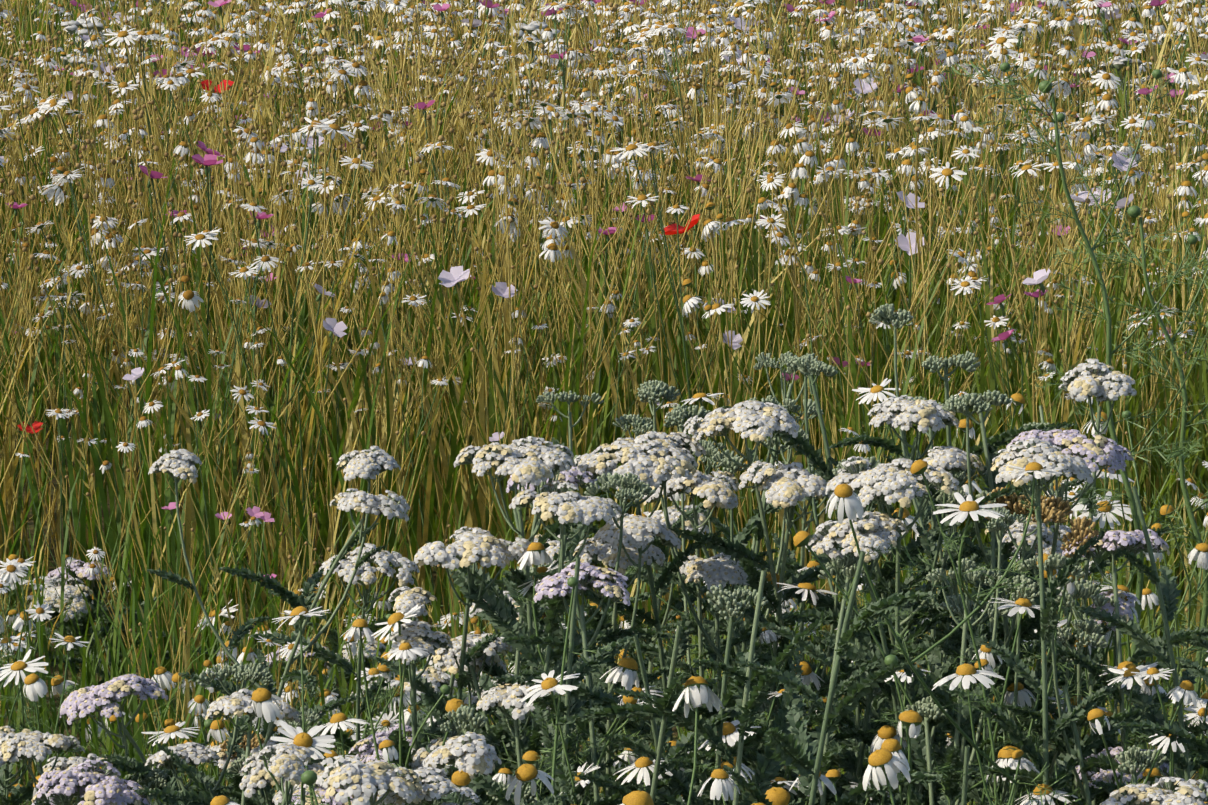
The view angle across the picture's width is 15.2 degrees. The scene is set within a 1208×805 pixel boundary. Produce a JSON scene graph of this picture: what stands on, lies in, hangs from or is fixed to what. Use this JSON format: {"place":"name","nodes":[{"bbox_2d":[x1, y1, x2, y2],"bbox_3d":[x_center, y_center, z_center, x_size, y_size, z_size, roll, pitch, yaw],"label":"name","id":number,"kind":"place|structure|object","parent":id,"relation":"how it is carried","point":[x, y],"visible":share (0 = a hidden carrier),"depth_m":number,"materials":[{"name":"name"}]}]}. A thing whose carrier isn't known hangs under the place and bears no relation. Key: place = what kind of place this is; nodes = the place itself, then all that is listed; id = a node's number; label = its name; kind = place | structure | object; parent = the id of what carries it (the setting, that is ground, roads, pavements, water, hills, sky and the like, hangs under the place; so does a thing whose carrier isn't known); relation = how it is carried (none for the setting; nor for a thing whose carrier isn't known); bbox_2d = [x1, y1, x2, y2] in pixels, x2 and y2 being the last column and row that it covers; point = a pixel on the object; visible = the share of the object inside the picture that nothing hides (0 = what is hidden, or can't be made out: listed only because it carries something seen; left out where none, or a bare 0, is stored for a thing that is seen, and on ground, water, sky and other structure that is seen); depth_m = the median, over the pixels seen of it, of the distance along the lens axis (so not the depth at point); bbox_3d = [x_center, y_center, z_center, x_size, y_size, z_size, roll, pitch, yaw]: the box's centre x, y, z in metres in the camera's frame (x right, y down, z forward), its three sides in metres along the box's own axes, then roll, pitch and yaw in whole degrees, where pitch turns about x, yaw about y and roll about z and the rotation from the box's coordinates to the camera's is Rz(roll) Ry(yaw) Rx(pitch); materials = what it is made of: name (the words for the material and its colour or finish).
{"place":"outdoors","nodes":[
{"label":"outdoors","id":0,"kind":"place"},
{"bbox_2d":[0,0,1150,115],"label":"wildflower meadow","id":1,"kind":"structure","parent":0,"point":[463,17],"depth_m":9.19,"materials":[{"name":"green plant"}]},
{"bbox_2d":[0,243,1206,804],"bbox_3d":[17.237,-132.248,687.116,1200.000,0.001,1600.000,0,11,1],"label":"meadow ground","id":2,"kind":"structure","parent":0,"point":[50,561],"depth_m":5.68,"materials":[{"name":"green plant"}]},
{"bbox_2d":[0,534,628,804],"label":"plants","id":3,"kind":"object","parent":2,"relation":"on","point":[388,680],"visible":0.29,"depth_m":4.23,"materials":[{"name":"white plant"}]},
{"bbox_2d":[0,303,1207,804],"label":"yarrow plants","id":4,"kind":"object","parent":2,"relation":"on","point":[654,467],"visible":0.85,"depth_m":3.06,"materials":[{"name":"white plant"}]},
{"bbox_2d":[33,378,1207,804],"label":"daisies","id":5,"kind":"object","parent":2,"relation":"on","point":[697,692],"visible":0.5,"depth_m":2.92,"materials":[{"name":"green plant"}]},
{"bbox_2d":[210,731,1207,804],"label":"plants","id":6,"kind":"object","parent":2,"relation":"on","point":[469,755],"visible":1,"depth_m":2.52,"materials":[{"name":"white plant"}]},
{"bbox_2d":[942,59,1207,802],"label":"tall weed","id":7,"kind":"object","parent":2,"relation":"on","point":[1044,87],"visible":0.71,"depth_m":3.46,"materials":[{"name":"green plant"}]},
{"bbox_2d":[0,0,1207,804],"bbox_3d":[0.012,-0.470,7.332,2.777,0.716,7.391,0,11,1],"label":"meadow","id":8,"kind":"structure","parent":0,"point":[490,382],"depth_m":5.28,"materials":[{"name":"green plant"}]}
]}

